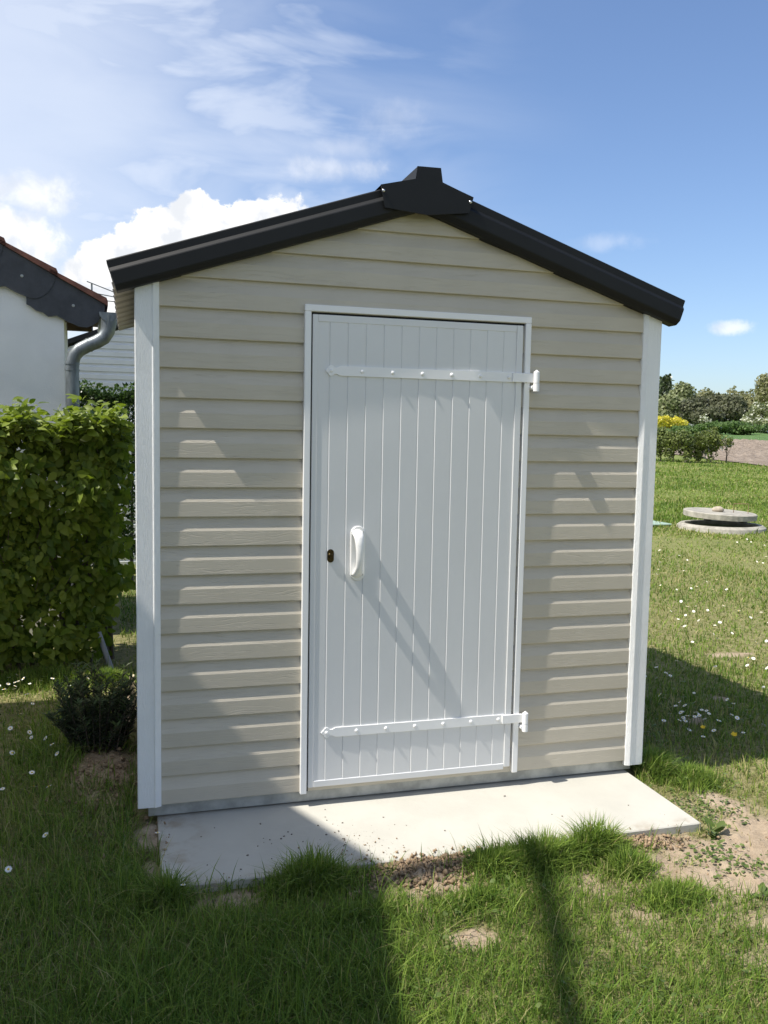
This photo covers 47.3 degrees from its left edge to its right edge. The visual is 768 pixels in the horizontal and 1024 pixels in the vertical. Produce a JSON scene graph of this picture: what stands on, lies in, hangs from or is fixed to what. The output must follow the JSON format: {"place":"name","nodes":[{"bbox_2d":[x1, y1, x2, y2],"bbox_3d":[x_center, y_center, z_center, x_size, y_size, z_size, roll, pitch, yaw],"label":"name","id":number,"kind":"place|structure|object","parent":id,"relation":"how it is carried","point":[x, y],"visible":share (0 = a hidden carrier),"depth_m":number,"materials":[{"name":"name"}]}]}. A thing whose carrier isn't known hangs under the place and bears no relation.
{"place":"outdoors","nodes":[
{"label":"outdoors","id":0,"kind":"place"},
{"bbox_2d":[0,236,116,635],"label":"white house","id":1,"kind":"structure","parent":0,"point":[45,308],"depth_m":6.43,"materials":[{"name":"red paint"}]},
{"bbox_2d":[0,453,767,1023],"bbox_3d":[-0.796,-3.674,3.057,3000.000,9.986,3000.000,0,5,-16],"label":"ground","id":2,"kind":"structure","parent":0,"point":[738,835],"depth_m":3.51,"materials":[{"name":"green plant"}]},
{"bbox_2d":[5,866,11,871],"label":"daisy","id":3,"kind":"object","parent":2,"relation":"on","point":[8,868],"visible":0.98,"depth_m":3.01,"materials":[{"name":"white plant"}]},
{"bbox_2d":[0,394,135,670],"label":"hornbeam hedge","id":4,"kind":"object","parent":2,"relation":"on","point":[87,456],"visible":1,"depth_m":5.60,"materials":[{"name":"green plant"}]},
{"bbox_2d":[43,658,136,752],"bbox_3d":[-1.387,0.928,4.212,0.499,0.430,0.406,-3,6,-36],"label":"rosemary bush","id":5,"kind":"object","parent":2,"relation":"on","point":[109,712],"visible":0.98,"depth_m":4.17,"materials":[{"name":"green plant"}]},
{"bbox_2d":[68,325,135,565],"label":"white outbuilding","id":6,"kind":"structure","parent":2,"relation":"on","point":[111,363],"depth_m":9.89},
{"bbox_2d":[87,281,113,330],"bbox_3d":[-3.729,-2.486,11.983,0.632,1.246,0.053,-2,6,-30],"label":"roof antenna","id":7,"kind":"object","parent":6,"relation":"attached to","point":[92,284],"visible":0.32,"depth_m":11.87,"materials":[{"name":"metal"}]},
{"bbox_2d":[97,631,113,669],"bbox_3d":[-1.809,0.904,5.694,0.160,0.248,0.034,4,6,34],"label":"plastic pipe","id":8,"kind":"object","parent":2,"relation":"on","point":[105,653],"visible":0.65,"depth_m":5.68,"materials":[{"name":"grey plastic"}]},
{"bbox_2d":[79,378,135,580],"bbox_3d":[-3.051,-0.283,8.737,1.539,2.084,0.791,0,5,-16],"label":"evergreen hedge","id":9,"kind":"object","parent":2,"relation":"on","point":[126,397],"visible":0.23,"depth_m":8.50,"materials":[{"name":"green plant"}]},
{"bbox_2d":[129,674,134,731],"bbox_3d":[-1.310,1.004,4.567,0.026,0.311,0.050,0,5,-16],"label":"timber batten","id":10,"kind":"object","parent":2,"relation":"on","point":[133,702],"visible":0.2,"depth_m":4.54,"materials":[{"name":"brown wood"}]},
{"bbox_2d":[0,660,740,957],"bbox_3d":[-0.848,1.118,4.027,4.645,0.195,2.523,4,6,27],"label":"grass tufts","id":11,"kind":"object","parent":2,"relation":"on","point":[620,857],"visible":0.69,"depth_m":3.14,"materials":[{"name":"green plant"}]},
{"bbox_2d":[0,686,764,1023],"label":"clover","id":12,"kind":"object","parent":2,"relation":"on","point":[538,1004],"visible":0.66,"depth_m":2.64,"materials":[{"name":"green plant"}]},
{"bbox_2d":[0,535,767,782],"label":"lawn grass","id":13,"kind":"structure","parent":2,"relation":"on","point":[685,694],"depth_m":5.55,"materials":[{"name":"green plant"}]},
{"bbox_2d":[21,737,767,999],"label":"soil crumbs","id":14,"kind":"object","parent":2,"relation":"on","point":[427,863],"visible":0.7,"depth_m":3.17,"materials":[{"name":"brown soil"}]},
{"bbox_2d":[157,769,700,892],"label":"concrete slab","id":15,"kind":"structure","parent":2,"relation":"on","point":[460,814],"depth_m":3.51,"materials":[{"name":"grey concrete"}]},
{"bbox_2d":[106,166,684,815],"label":"garden shed","id":16,"kind":"structure","parent":15,"relation":"on","point":[396,442],"depth_m":3.60,"materials":[{"name":"beige"}]},
{"bbox_2d":[307,314,539,787],"bbox_3d":[0.176,0.178,3.652,0.973,1.924,0.084,0,5,-16],"label":"door","id":17,"kind":"structure","parent":16,"relation":"in","point":[415,424],"depth_m":3.65,"materials":[{"name":"white paint"}]},
{"bbox_2d":[656,426,667,461],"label":"leafy shrub","id":18,"kind":"object","parent":2,"relation":"on","point":[661,432],"visible":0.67,"depth_m":36.48,"materials":[{"name":"green plant"}]},
{"bbox_2d":[653,521,670,525],"bbox_3d":[4.354,0.186,14.859,0.770,0.035,0.650,0,5,-16],"label":"green cover","id":19,"kind":"object","parent":2,"relation":"on","point":[657,523],"visible":0.22,"depth_m":14.64,"materials":[{"name":"grey"}]},
{"bbox_2d":[659,375,666,397],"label":"poplar tree","id":20,"kind":"object","parent":2,"relation":"on","point":[661,384],"visible":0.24,"depth_m":311.18,"materials":[{"name":"green plant"}]},
{"bbox_2d":[659,373,674,398],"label":"poplar tree","id":21,"kind":"object","parent":2,"relation":"on","point":[669,385],"visible":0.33,"depth_m":310.68,"materials":[{"name":"green plant"}]},
{"bbox_2d":[658,392,686,428],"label":"willow tree","id":22,"kind":"object","parent":2,"relation":"on","point":[668,404],"visible":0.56,"depth_m":140.13,"materials":[{"name":"green plant"}]},
{"bbox_2d":[662,429,682,461],"bbox_3d":[11.918,-2.692,36.190,0.831,1.476,0.912,4,6,29],"label":"leafy shrub","id":23,"kind":"object","parent":2,"relation":"on","point":[670,442],"visible":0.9,"depth_m":36.04,"materials":[{"name":"green plant"}]},
{"bbox_2d":[669,381,697,424],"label":"willow tree","id":24,"kind":"object","parent":2,"relation":"on","point":[683,389],"visible":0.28,"depth_m":149.56,"materials":[{"name":"green plant"}]},
{"bbox_2d":[675,429,697,462],"bbox_3d":[12.317,-2.653,35.849,0.914,1.479,1.047,4,6,34],"label":"leafy shrub","id":25,"kind":"object","parent":2,"relation":"on","point":[688,444],"visible":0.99,"depth_m":35.63,"materials":[{"name":"green plant"}]},
{"bbox_2d":[678,394,709,424],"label":"dark thicket tree","id":26,"kind":"object","parent":2,"relation":"on","point":[688,407],"visible":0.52,"depth_m":122.69,"materials":[{"name":"green plant"}]},
{"bbox_2d":[691,430,709,462],"bbox_3d":[12.972,-2.641,35.987,0.851,1.440,0.896,5,7,40],"label":"leafy shrub","id":27,"kind":"object","parent":2,"relation":"on","point":[699,453],"visible":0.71,"depth_m":35.82,"materials":[{"name":"green plant"}]},
{"bbox_2d":[699,414,711,424],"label":"hawthorn","id":28,"kind":"object","parent":2,"relation":"on","point":[703,421],"visible":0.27,"depth_m":111.95,"materials":[{"name":"white plant"}]},
{"bbox_2d":[689,404,725,424],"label":"dark thicket tree","id":29,"kind":"object","parent":2,"relation":"on","point":[712,412],"visible":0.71,"depth_m":118.42,"materials":[{"name":"green plant"}]},
{"bbox_2d":[648,784,767,837],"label":"creeping weed","id":30,"kind":"object","parent":2,"relation":"on","point":[709,811],"visible":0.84,"depth_m":3.75,"materials":[{"name":"green plant"}]},
{"bbox_2d":[697,387,720,397],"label":"olive green tree","id":31,"kind":"object","parent":2,"relation":"on","point":[704,392],"visible":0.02,"depth_m":162.75,"materials":[{"name":"green plant"}]},
{"bbox_2d":[660,837,759,873],"bbox_3d":[1.230,1.293,3.324,0.357,0.032,0.293,3,6,24],"label":"creeping weed","id":32,"kind":"object","parent":2,"relation":"on","point":[710,853],"visible":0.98,"depth_m":3.32,"materials":[{"name":"green plant"}]},
{"bbox_2d":[699,427,723,461],"bbox_3d":[13.238,-2.658,35.476,0.872,1.584,1.072,0,5,-16],"label":"leafy shrub","id":33,"kind":"object","parent":2,"relation":"on","point":[712,438],"visible":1,"depth_m":35.32,"materials":[{"name":"green plant"}]},
{"bbox_2d":[703,817,726,839],"bbox_3d":[1.324,1.267,3.509,0.090,0.051,0.121,2,5,7],"label":"weed plant","id":34,"kind":"object","parent":2,"relation":"on","point":[720,826],"visible":0.97,"depth_m":3.52,"materials":[{"name":"green plant"}]},
{"bbox_2d":[703,393,729,407],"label":"dark thicket tree","id":35,"kind":"object","parent":2,"relation":"on","point":[713,398],"visible":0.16,"depth_m":124.50,"materials":[{"name":"green plant"}]},
{"bbox_2d":[677,520,766,534],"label":"concrete well ring","id":36,"kind":"object","parent":2,"relation":"on","point":[746,527],"visible":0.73,"depth_m":14.10,"materials":[{"name":"grey concrete"}]},
{"bbox_3d":[6.064,0.132,14.806,0.100,0.090,0.100,0,5,-16],"label":"prop block","id":37,"kind":"object","parent":36,"relation":"on","visible":0},
{"bbox_2d":[683,504,757,521],"bbox_3d":[5.540,-0.024,14.476,1.152,0.271,1.152,0,5,-16],"label":"manhole cover","id":38,"kind":"object","parent":37,"relation":"on","point":[733,515],"visible":0.98,"depth_m":14.12,"materials":[{"name":"concrete"}]},
{"bbox_2d":[712,506,723,511],"bbox_3d":[5.498,-0.044,14.446,0.189,0.105,0.153,3,6,23],"label":"round stone","id":39,"kind":"object","parent":38,"relation":"on","point":[718,509],"visible":0.95,"depth_m":14.39,"materials":[{"name":"beige stone"}]},
{"bbox_2d":[720,434,733,462],"bbox_3d":[14.056,-2.544,35.956,0.555,1.275,0.495,2,5,14],"label":"sapling","id":40,"kind":"object","parent":2,"relation":"on","point":[728,442],"visible":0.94,"depth_m":35.89,"materials":[{"name":"green plant"}]},
{"bbox_2d":[689,850,767,891],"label":"creeping weed","id":41,"kind":"object","parent":2,"relation":"on","point":[759,863],"visible":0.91,"depth_m":3.21,"materials":[{"name":"green plant"}]},
{"bbox_2d":[713,393,750,422],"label":"dark thicket tree","id":42,"kind":"object","parent":2,"relation":"on","point":[734,408],"visible":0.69,"depth_m":121.23,"materials":[{"name":"green plant"}]},
{"bbox_2d":[726,385,747,395],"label":"olive green tree","id":43,"kind":"object","parent":2,"relation":"on","point":[733,391],"visible":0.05,"depth_m":166.19,"materials":[{"name":"green plant"}]},
{"bbox_2d":[739,416,751,423],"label":"hawthorn","id":44,"kind":"object","parent":2,"relation":"on","point":[747,419],"visible":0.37,"depth_m":111.12,"materials":[{"name":"white plant"}]},
{"bbox_2d":[739,388,761,409],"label":"olive green tree","id":45,"kind":"object","parent":2,"relation":"on","point":[749,399],"visible":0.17,"depth_m":159.62,"materials":[{"name":"green plant"}]},
{"bbox_2d":[741,400,764,420],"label":"hawthorn","id":46,"kind":"object","parent":2,"relation":"on","point":[752,411],"visible":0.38,"depth_m":112.85,"materials":[{"name":"white plant"}]},
{"bbox_2d":[751,416,767,432],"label":"hawthorn","id":47,"kind":"object","parent":2,"relation":"on","point":[760,421],"visible":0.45,"depth_m":108.15,"materials":[{"name":"white plant"}]},
{"bbox_2d":[752,882,767,897],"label":"weed plant","id":48,"kind":"object","parent":2,"relation":"on","point":[764,889],"visible":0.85,"depth_m":3.04,"materials":[{"name":"green plant"}]},
{"bbox_2d":[754,373,767,404],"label":"pale crowned tree","id":49,"kind":"object","parent":2,"relation":"on","point":[761,392],"visible":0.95,"depth_m":149.00,"materials":[{"name":"green plant"}]},
{"bbox_2d":[755,401,767,417],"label":"hawthorn","id":50,"kind":"object","parent":2,"relation":"on","point":[765,409],"visible":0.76,"depth_m":110.67,"materials":[{"name":"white plant"}]},
{"bbox_2d":[0,0,767,424],"label":"sky","id":51,"kind":"structure","parent":0,"point":[630,135],"materials":[{"name":"blue"}]},
{"bbox_2d":[652,457,767,541],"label":"distant lawn grass","id":52,"kind":"structure","parent":0,"point":[675,514],"depth_m":21.35,"materials":[{"name":"green plant"}]},
{"bbox_2d":[658,428,767,440],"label":"crop field","id":53,"kind":"structure","parent":0,"point":[759,436],"depth_m":86.76,"materials":[{"name":"plant"}]},
{"bbox_2d":[657,415,688,429],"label":"rape flowers","id":54,"kind":"object","parent":53,"relation":"on","point":[666,421],"visible":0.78,"depth_m":106.61,"materials":[{"name":"yellow plant"}]},
{"bbox_2d":[667,425,694,433],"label":"green bush","id":55,"kind":"object","parent":53,"relation":"on","point":[675,428],"visible":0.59,"depth_m":100.66,"materials":[{"name":"green plant"}]},
{"bbox_2d":[685,423,706,433],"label":"green bush","id":56,"kind":"object","parent":53,"relation":"on","point":[695,428],"visible":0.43,"depth_m":98.94,"materials":[{"name":"green plant"}]},
{"bbox_2d":[694,420,723,433],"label":"green bush","id":57,"kind":"object","parent":53,"relation":"on","point":[712,424],"visible":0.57,"depth_m":97.96,"materials":[{"name":"green plant"}]},
{"bbox_2d":[715,420,754,434],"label":"green bush","id":58,"kind":"object","parent":53,"relation":"on","point":[729,427],"visible":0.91,"depth_m":95.92,"materials":[{"name":"green plant"}]},
{"bbox_2d":[735,421,767,434],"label":"green bush","id":59,"kind":"object","parent":53,"relation":"on","point":[758,428],"visible":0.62,"depth_m":95.59,"materials":[{"name":"green plant"}]},
{"bbox_2d":[674,439,767,465],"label":"ploughed field","id":60,"kind":"structure","parent":0,"point":[751,451],"depth_m":44.33,"materials":[{"name":"soil"}]}
]}

